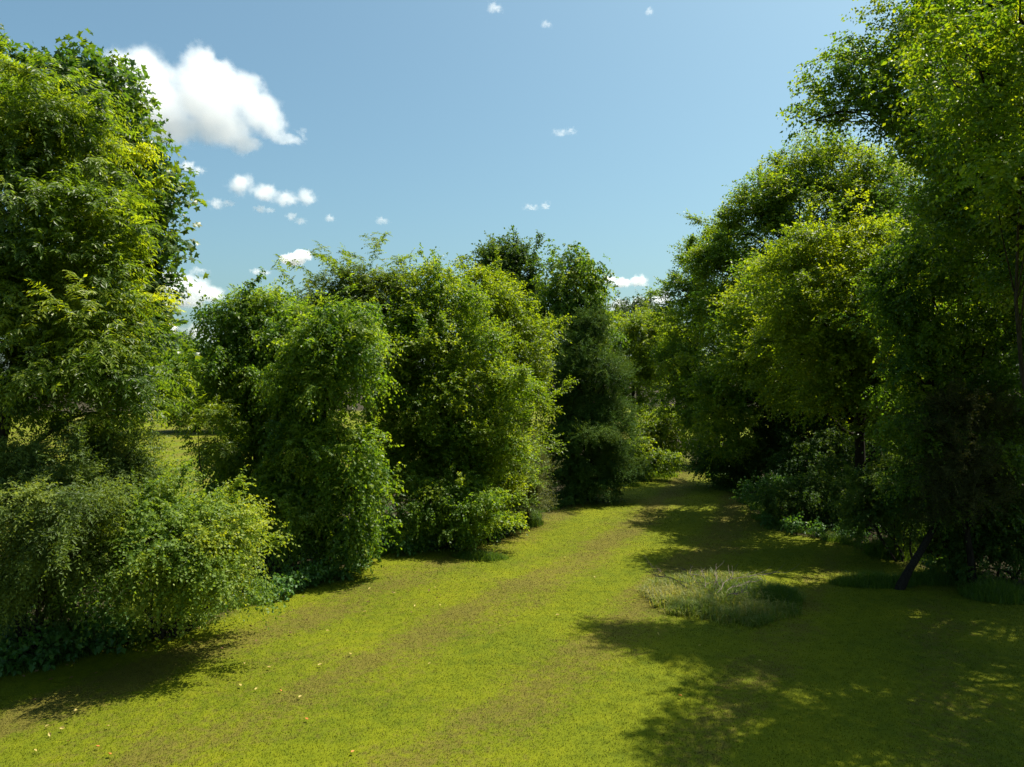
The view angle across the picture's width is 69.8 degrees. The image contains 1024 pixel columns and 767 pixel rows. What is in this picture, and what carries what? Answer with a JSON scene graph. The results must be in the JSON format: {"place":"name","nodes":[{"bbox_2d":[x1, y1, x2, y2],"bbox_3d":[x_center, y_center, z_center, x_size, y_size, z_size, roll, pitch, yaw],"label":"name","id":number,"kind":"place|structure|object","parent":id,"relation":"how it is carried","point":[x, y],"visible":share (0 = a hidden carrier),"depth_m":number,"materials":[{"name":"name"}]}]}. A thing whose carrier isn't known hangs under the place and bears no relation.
{"place":"outdoors","nodes":[
{"label":"outdoors","id":0,"kind":"place"},
{"bbox_2d":[0,0,1016,382],"label":"sky","id":1,"kind":"structure","parent":0,"point":[440,124],"materials":[{"name":"blue"}]},
{"bbox_2d":[0,384,1023,766],"bbox_3d":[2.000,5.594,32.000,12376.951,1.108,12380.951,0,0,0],"label":"ground","id":2,"kind":"structure","parent":0,"point":[730,708],"depth_m":15.38,"materials":[{"name":"green plant"}]},
{"bbox_2d":[0,624,22,661],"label":"weed plant","id":3,"kind":"object","parent":2,"relation":"on","point":[2,644],"visible":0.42,"depth_m":15.82,"materials":[{"name":"green plant"}]},
{"bbox_2d":[0,640,26,676],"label":"weed plant","id":4,"kind":"object","parent":2,"relation":"on","point":[3,659],"visible":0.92,"depth_m":15.23,"materials":[{"name":"green plant"}]},
{"bbox_2d":[13,606,53,641],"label":"weed plant","id":5,"kind":"object","parent":2,"relation":"on","point":[43,626],"visible":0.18,"depth_m":16.57,"materials":[{"name":"green plant"}]},
{"bbox_2d":[6,631,61,674],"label":"weed plant","id":6,"kind":"object","parent":2,"relation":"on","point":[30,662],"visible":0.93,"depth_m":15.38,"materials":[{"name":"green plant"}]},
{"bbox_2d":[18,623,78,671],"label":"weed plant","id":7,"kind":"object","parent":2,"relation":"on","point":[51,654],"visible":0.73,"depth_m":15.72,"materials":[{"name":"green plant"}]},
{"bbox_2d":[38,593,93,643],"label":"weed plant","id":8,"kind":"object","parent":2,"relation":"on","point":[54,623],"visible":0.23,"depth_m":16.82,"materials":[{"name":"green plant"}]},
{"bbox_2d":[49,622,95,664],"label":"weed plant","id":9,"kind":"object","parent":2,"relation":"on","point":[74,646],"visible":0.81,"depth_m":15.89,"materials":[{"name":"green plant"}]},
{"bbox_2d":[64,602,101,634],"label":"weed plant","id":10,"kind":"object","parent":2,"relation":"on","point":[85,620],"visible":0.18,"depth_m":17.00,"materials":[{"name":"green plant"}]},
{"bbox_2d":[70,619,118,654],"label":"weed plant","id":11,"kind":"object","parent":2,"relation":"on","point":[96,644],"visible":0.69,"depth_m":16.20,"materials":[{"name":"green plant"}]},
{"bbox_2d":[0,32,202,459],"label":"walnut tree","id":12,"kind":"object","parent":2,"relation":"on","point":[76,348],"visible":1,"depth_m":15.79,"materials":[{"name":"green plant"}]},
{"bbox_2d":[0,407,202,659],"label":"olive shrub","id":13,"kind":"object","parent":2,"relation":"on","point":[48,510],"visible":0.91,"depth_m":14.70,"materials":[{"name":"green plant"}]},
{"bbox_2d":[0,23,209,587],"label":"sycamore tree","id":14,"kind":"object","parent":2,"relation":"on","point":[101,67],"visible":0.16,"depth_m":20.57,"materials":[{"name":"green plant"}]},
{"bbox_2d":[82,608,134,653],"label":"weed plant","id":15,"kind":"object","parent":2,"relation":"on","point":[107,619],"visible":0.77,"depth_m":16.37,"materials":[{"name":"green plant"}]},
{"bbox_2d":[102,618,138,646],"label":"weed plant","id":16,"kind":"object","parent":2,"relation":"on","point":[119,628],"visible":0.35,"depth_m":16.76,"materials":[{"name":"green plant"}]},
{"bbox_2d":[117,611,148,640],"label":"weed plant","id":17,"kind":"object","parent":2,"relation":"on","point":[135,629],"visible":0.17,"depth_m":16.98,"materials":[{"name":"green plant"}]},
{"bbox_2d":[109,347,190,431],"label":"tree","id":18,"kind":"object","parent":2,"relation":"on","point":[174,363],"visible":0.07,"depth_m":87.62,"materials":[{"name":"green plant"}]},
{"bbox_2d":[33,425,299,651],"bbox_3d":[-8.084,3.908,16.924,5.130,6.135,7.245,0,0,-42],"label":"honeysuckle bush","id":19,"kind":"object","parent":2,"relation":"on","point":[200,551],"visible":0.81,"depth_m":15.23,"materials":[{"name":"green plant"}]},
{"bbox_2d":[153,328,200,418],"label":"tree","id":20,"kind":"object","parent":2,"relation":"on","point":[181,336],"visible":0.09,"depth_m":119.52,"materials":[{"name":"green plant"}]},
{"bbox_2d":[146,336,214,432],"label":"tree","id":21,"kind":"object","parent":2,"relation":"on","point":[186,351],"visible":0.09,"depth_m":90.68,"materials":[{"name":"green plant"}]},
{"bbox_2d":[151,378,255,524],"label":"sassafras sapling","id":22,"kind":"object","parent":2,"relation":"on","point":[206,414],"visible":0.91,"depth_m":23.40,"materials":[{"name":"green plant"}]},
{"bbox_2d":[177,342,236,433],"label":"tree","id":23,"kind":"object","parent":2,"relation":"on","point":[184,357],"visible":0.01,"depth_m":87.57,"materials":[{"name":"green plant"}]},
{"bbox_2d":[168,266,357,559],"bbox_3d":[-8.700,1.578,25.867,7.049,11.289,5.671,0,0,0],"label":"vine covered tree","id":24,"kind":"object","parent":2,"relation":"on","point":[231,366],"visible":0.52,"depth_m":24.98,"materials":[{"name":"green plant"}]},
{"bbox_2d":[261,583,282,603],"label":"weed plant","id":25,"kind":"object","parent":2,"relation":"on","point":[276,594],"visible":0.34,"depth_m":20.21,"materials":[{"name":"green plant"}]},
{"bbox_2d":[266,572,299,600],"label":"weed plant","id":26,"kind":"object","parent":2,"relation":"on","point":[281,581],"visible":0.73,"depth_m":20.58,"materials":[{"name":"green plant"}]},
{"bbox_2d":[275,564,300,586],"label":"weed plant","id":27,"kind":"object","parent":2,"relation":"on","point":[290,573],"visible":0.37,"depth_m":21.34,"materials":[{"name":"green plant"}]},
{"bbox_2d":[280,567,310,592],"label":"weed plant","id":28,"kind":"object","parent":2,"relation":"on","point":[297,585],"visible":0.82,"depth_m":21.19,"materials":[{"name":"green plant"}]},
{"bbox_2d":[293,558,325,587],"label":"weed plant","id":29,"kind":"object","parent":2,"relation":"on","point":[303,569],"visible":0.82,"depth_m":21.67,"materials":[{"name":"green plant"}]},
{"bbox_2d":[298,557,321,580],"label":"weed plant","id":30,"kind":"object","parent":2,"relation":"on","point":[310,561],"visible":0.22,"depth_m":22.23,"materials":[{"name":"green plant"}]},
{"bbox_2d":[305,556,332,586],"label":"weed plant","id":31,"kind":"object","parent":2,"relation":"on","point":[321,575],"visible":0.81,"depth_m":21.86,"materials":[{"name":"green plant"}]},
{"bbox_2d":[231,267,407,586],"bbox_3d":[-6.362,1.683,23.395,6.369,10.600,4.798,0,0,0],"label":"vine draped tree","id":32,"kind":"object","parent":2,"relation":"on","point":[308,507],"visible":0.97,"depth_m":22.45,"materials":[{"name":"green plant"}]},
{"bbox_2d":[324,556,353,580],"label":"weed plant","id":33,"kind":"object","parent":2,"relation":"on","point":[339,573],"visible":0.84,"depth_m":22.31,"materials":[{"name":"green plant"}]},
{"bbox_2d":[341,556,364,577],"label":"weed plant","id":34,"kind":"object","parent":2,"relation":"on","point":[357,566],"visible":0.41,"depth_m":22.80,"materials":[{"name":"green plant"}]},
{"bbox_2d":[355,555,372,569],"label":"weed plant","id":35,"kind":"object","parent":2,"relation":"on","point":[364,563],"visible":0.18,"depth_m":23.55,"materials":[{"name":"green plant"}]},
{"bbox_2d":[267,231,463,524],"bbox_3d":[-5.649,-0.011,29.183,7.720,12.296,4.647,0,0,-21],"label":"locust tree","id":36,"kind":"object","parent":2,"relation":"on","point":[370,288],"visible":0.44,"depth_m":28.57,"materials":[{"name":"green plant"}]},
{"bbox_2d":[361,545,382,563],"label":"weed plant","id":37,"kind":"object","parent":2,"relation":"on","point":[371,553],"visible":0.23,"depth_m":24.24,"materials":[{"name":"green plant"}]},
{"bbox_2d":[388,533,418,556],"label":"weed plant","id":38,"kind":"object","parent":2,"relation":"on","point":[404,546],"visible":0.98,"depth_m":25.30,"materials":[{"name":"green plant"}]},
{"bbox_2d":[366,460,529,556],"bbox_3d":[-2.106,4.572,26.612,5.748,3.844,4.246,0,0,22],"label":"thicket shrub","id":39,"kind":"object","parent":2,"relation":"on","point":[441,506],"visible":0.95,"depth_m":25.84,"materials":[{"name":"green plant"}]},
{"bbox_2d":[345,243,552,520],"bbox_3d":[-2.683,0.333,28.197,8.668,11.820,6.064,0,0,0],"label":"hackberry tree","id":40,"kind":"object","parent":2,"relation":"on","point":[444,424],"visible":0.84,"depth_m":27.31,"materials":[{"name":"green plant"}]},
{"bbox_2d":[442,526,461,549],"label":"weed plant","id":41,"kind":"object","parent":2,"relation":"on","point":[453,542],"visible":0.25,"depth_m":26.64,"materials":[{"name":"green plant"}]},
{"bbox_2d":[450,548,508,560],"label":"grass clump","id":42,"kind":"object","parent":2,"relation":"on","point":[482,555],"visible":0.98,"depth_m":25.45,"materials":[{"name":"green plant"}]},
{"bbox_2d":[482,523,504,542],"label":"weed plant","id":43,"kind":"object","parent":2,"relation":"on","point":[494,535],"visible":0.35,"depth_m":28.50,"materials":[{"name":"green plant"}]},
{"bbox_2d":[449,421,553,534],"bbox_3d":[-0.889,3.746,30.093,5.352,5.110,4.085,0,0,0],"label":"privet shrub","id":44,"kind":"object","parent":2,"relation":"on","point":[525,501],"visible":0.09,"depth_m":29.53,"materials":[{"name":"green plant"}]},
{"bbox_2d":[456,225,555,456],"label":"oak tree","id":45,"kind":"object","parent":2,"relation":"on","point":[516,257],"visible":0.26,"depth_m":44.71,"materials":[{"name":"green plant"}]},
{"bbox_2d":[495,518,519,535],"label":"weed plant","id":46,"kind":"object","parent":2,"relation":"on","point":[505,531],"visible":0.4,"depth_m":29.48,"materials":[{"name":"green plant"}]},
{"bbox_2d":[444,246,579,457],"bbox_3d":[-0.205,-0.097,33.012,7.079,12.635,5.182,0,0,-15],"label":"elm tree","id":47,"kind":"object","parent":2,"relation":"on","point":[503,294],"visible":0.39,"depth_m":32.41,"materials":[{"name":"green plant"}]},
{"bbox_2d":[3,458,1023,661],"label":"undergrowth","id":48,"kind":"object","parent":2,"relation":"on","point":[387,519],"visible":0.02,"depth_m":26.33,"materials":[{"name":"green plant"}]},
{"bbox_2d":[501,512,544,528],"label":"grass clump","id":49,"kind":"object","parent":2,"relation":"on","point":[531,522],"visible":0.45,"depth_m":31.17,"materials":[{"name":"green plant"}]},
{"bbox_2d":[506,418,562,523],"bbox_3d":[0.343,3.698,31.487,3.939,4.961,3.652,0,0,0],"label":"groundsel bush","id":50,"kind":"object","parent":2,"relation":"on","point":[538,489],"visible":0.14,"depth_m":31.10,"materials":[{"name":"green plant"}]},
{"bbox_2d":[520,238,630,490],"bbox_3d":[3.139,-0.679,39.542,6.966,14.230,5.176,0,0,-16],"label":"vine topped cedar","id":51,"kind":"object","parent":2,"relation":"on","point":[563,300],"visible":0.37,"depth_m":38.76,"materials":[{"name":"green plant"}]},
{"bbox_2d":[539,289,652,507],"bbox_3d":[4.198,0.923,37.577,6.537,11.419,5.958,0,0,42],"label":"cedar tree","id":52,"kind":"object","parent":2,"relation":"on","point":[598,472],"visible":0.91,"depth_m":36.94,"materials":[{"name":"green plant"}]},
{"bbox_2d":[608,284,664,416],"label":"round oak","id":53,"kind":"object","parent":2,"relation":"on","point":[627,308],"visible":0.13,"depth_m":109.43,"materials":[{"name":"green plant"}]},
{"bbox_2d":[599,290,683,440],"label":"ash tree","id":54,"kind":"object","parent":2,"relation":"on","point":[647,331],"visible":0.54,"depth_m":60.02,"materials":[{"name":"green plant"}]},
{"bbox_2d":[621,336,673,415],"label":"meadow tree","id":55,"kind":"object","parent":2,"relation":"on","point":[654,378],"visible":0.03,"depth_m":95.72,"materials":[{"name":"green plant"}]},
{"bbox_2d":[613,436,690,482],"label":"path end shrub","id":56,"kind":"object","parent":2,"relation":"on","point":[663,458],"visible":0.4,"depth_m":45.40,"materials":[{"name":"green plant"}]},
{"bbox_2d":[623,403,693,461],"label":"vine mound","id":57,"kind":"object","parent":2,"relation":"on","point":[659,431],"visible":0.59,"depth_m":55.76,"materials":[{"name":"green plant"}]},
{"bbox_2d":[650,470,677,477],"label":"grass clump","id":58,"kind":"object","parent":2,"relation":"on","point":[658,475],"visible":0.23,"depth_m":47.17,"materials":[{"name":"green plant"}]},
{"bbox_2d":[651,321,706,425],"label":"meadow tree","id":59,"kind":"object","parent":2,"relation":"on","point":[671,382],"visible":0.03,"depth_m":89.87,"materials":[{"name":"green plant"}]},
{"bbox_2d":[641,208,750,465],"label":"linden tree","id":60,"kind":"object","parent":2,"relation":"on","point":[669,348],"visible":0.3,"depth_m":52.98,"materials":[{"name":"green plant"}]},
{"bbox_2d":[630,568,806,628],"bbox_3d":[5.896,5.819,20.477,5.034,0.607,5.305,0,0,0],"label":"tall grass patch","id":61,"kind":"object","parent":2,"relation":"on","point":[670,596],"visible":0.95,"depth_m":19.98,"materials":[{"name":"green plant"}]},
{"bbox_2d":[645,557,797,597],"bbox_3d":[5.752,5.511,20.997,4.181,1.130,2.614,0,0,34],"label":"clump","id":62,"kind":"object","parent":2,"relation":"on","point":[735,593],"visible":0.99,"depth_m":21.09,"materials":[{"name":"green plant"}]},
{"bbox_2d":[677,432,808,490],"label":"woodland shrub","id":63,"kind":"object","parent":2,"relation":"on","point":[736,471],"visible":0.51,"depth_m":42.26,"materials":[{"name":"green plant"}]},
{"bbox_2d":[756,510,777,527],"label":"weed plant","id":64,"kind":"object","parent":2,"relation":"on","point":[764,521],"visible":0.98,"depth_m":30.57,"materials":[{"name":"green plant"}]},
{"bbox_2d":[729,468,807,515],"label":"spreading sapling","id":65,"kind":"object","parent":2,"relation":"on","point":[772,478],"visible":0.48,"depth_m":32.59,"materials":[{"name":"green plant"}]},
{"bbox_2d":[688,276,872,476],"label":"shade tree","id":66,"kind":"object","parent":2,"relation":"on","point":[770,434],"visible":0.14,"depth_m":42.26,"materials":[{"name":"green plant"}]},
{"bbox_2d":[758,579,805,606],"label":"grass clump","id":67,"kind":"object","parent":2,"relation":"on","point":[790,592],"visible":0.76,"depth_m":20.22,"materials":[{"name":"green plant"}]},
{"bbox_2d":[777,515,792,531],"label":"weed plant","id":68,"kind":"object","parent":2,"relation":"on","point":[782,522],"visible":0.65,"depth_m":29.79,"materials":[{"name":"green plant"}]},
{"bbox_2d":[651,118,927,470],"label":"arching elm","id":69,"kind":"object","parent":2,"relation":"on","point":[775,197],"visible":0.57,"depth_m":40.45,"materials":[{"name":"green plant"}]},
{"bbox_2d":[779,511,808,533],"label":"weed plant","id":70,"kind":"object","parent":2,"relation":"on","point":[795,527],"visible":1,"depth_m":29.07,"materials":[{"name":"green plant"}]},
{"bbox_2d":[746,453,876,531],"bbox_3d":[13.405,4.909,30.804,7.346,3.955,3.836,0,0,0],"label":"shaded shrub","id":71,"kind":"object","parent":2,"relation":"on","point":[807,496],"visible":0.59,"depth_m":30.52,"materials":[{"name":"green plant"}]},
{"bbox_2d":[804,516,826,536],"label":"weed plant","id":72,"kind":"object","parent":2,"relation":"on","point":[816,529],"visible":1,"depth_m":28.52,"materials":[{"name":"green plant"}]},
{"bbox_2d":[760,424,905,502],"bbox_3d":[16.794,4.524,36.807,8.244,5.076,5.536,0,0,0],"label":"woodland shrub","id":73,"kind":"object","parent":2,"relation":"on","point":[816,451],"visible":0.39,"depth_m":36.29,"materials":[{"name":"green plant"}]},
{"bbox_2d":[829,523,846,538],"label":"weed plant","id":74,"kind":"object","parent":2,"relation":"on","point":[833,529],"visible":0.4,"depth_m":27.97,"materials":[{"name":"green plant"}]},
{"bbox_2d":[733,188,955,530],"bbox_3d":[12.646,-0.496,27.896,8.134,13.211,8.123,0,0,19],"label":"sunlit maple","id":75,"kind":"object","parent":2,"relation":"on","point":[807,318],"visible":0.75,"depth_m":26.48,"materials":[{"name":"green plant"}]},
{"bbox_2d":[839,525,868,541],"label":"weed plant","id":76,"kind":"object","parent":2,"relation":"on","point":[853,535],"visible":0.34,"depth_m":27.28,"materials":[{"name":"green plant"}]},
{"bbox_2d":[828,569,917,588],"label":"grass clump","id":77,"kind":"object","parent":2,"relation":"on","point":[878,579],"visible":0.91,"depth_m":21.64,"materials":[{"name":"green plant"}]},
{"bbox_2d":[799,234,952,441],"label":"shade tree","id":78,"kind":"object","parent":2,"relation":"on","point":[852,370],"depth_m":42.64,"materials":[{"name":"green plant"}]},
{"bbox_2d":[823,438,932,562],"bbox_3d":[12.472,3.892,24.503,4.246,4.390,3.165,0,0,0],"label":"edge shrub","id":79,"kind":"object","parent":2,"relation":"on","point":[858,511],"visible":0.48,"depth_m":24.32,"materials":[{"name":"green plant"}]},
{"bbox_2d":[854,529,928,559],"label":"grass clump","id":80,"kind":"object","parent":2,"relation":"on","point":[877,547],"visible":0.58,"depth_m":25.32,"materials":[{"name":"green plant"}]},
{"bbox_2d":[775,0,1023,330],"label":"tall elm","id":81,"kind":"object","parent":2,"relation":"on","point":[973,34],"visible":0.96,"depth_m":16.68,"materials":[{"name":"green plant"}]},
{"bbox_2d":[896,566,956,585],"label":"grass clump","id":82,"kind":"object","parent":2,"relation":"on","point":[928,577],"visible":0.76,"depth_m":22.00,"materials":[{"name":"green plant"}]},
{"bbox_2d":[836,216,1023,573],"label":"drooping elm","id":83,"kind":"object","parent":2,"relation":"on","point":[931,342],"visible":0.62,"depth_m":21.57,"materials":[{"name":"green plant"}]},
{"bbox_2d":[917,551,944,575],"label":"weed plant","id":84,"kind":"object","parent":2,"relation":"on","point":[927,564],"visible":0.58,"depth_m":22.92,"materials":[{"name":"green plant"}]},
{"bbox_2d":[859,438,1023,589],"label":"leaning tree","id":85,"kind":"object","parent":2,"relation":"on","point":[904,579],"visible":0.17,"depth_m":22.14,"materials":[{"name":"green plant"}]},
{"bbox_2d":[863,154,1023,482],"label":"shade tree","id":86,"kind":"object","parent":2,"relation":"on","point":[900,184],"visible":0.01,"depth_m":34.41,"materials":[{"name":"green plant"}]},
{"bbox_2d":[878,503,1022,559],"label":"woodland shrub","id":87,"kind":"object","parent":2,"relation":"on","point":[935,541],"visible":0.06,"depth_m":25.50,"materials":[{"name":"green plant"}]},
{"bbox_2d":[884,360,1023,584],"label":"tree","id":88,"kind":"object","parent":2,"relation":"on","point":[967,457],"visible":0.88,"depth_m":20.67,"materials":[{"name":"green plant"}]},
{"bbox_2d":[948,561,982,583],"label":"weed plant","id":89,"kind":"object","parent":2,"relation":"on","point":[957,572],"visible":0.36,"depth_m":21.73,"materials":[{"name":"green plant"}]},
{"bbox_2d":[919,485,1023,595],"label":"woodland shrub","id":90,"kind":"object","parent":2,"relation":"on","point":[1013,557],"visible":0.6,"depth_m":21.65,"materials":[{"name":"green plant"}]},
{"bbox_2d":[947,55,1023,328],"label":"tree","id":91,"kind":"object","parent":2,"relation":"on","point":[1011,213],"visible":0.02,"depth_m":15.71,"materials":[{"name":"green plant"}]},
{"bbox_2d":[948,62,1023,391],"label":"yellow elm bough","id":92,"kind":"object","parent":2,"relation":"on","point":[1018,320],"visible":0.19,"depth_m":15.46,"materials":[{"name":"green plant"}]},
{"bbox_2d":[955,575,1023,604],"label":"grass clump","id":93,"kind":"object","parent":2,"relation":"on","point":[999,589],"visible":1,"depth_m":20.40,"materials":[{"name":"green plant"}]},
{"bbox_2d":[0,466,1023,676],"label":"edge grass","id":94,"kind":"structure","parent":0,"point":[829,538],"depth_m":27.15,"materials":[{"name":"green plant"}]}
]}

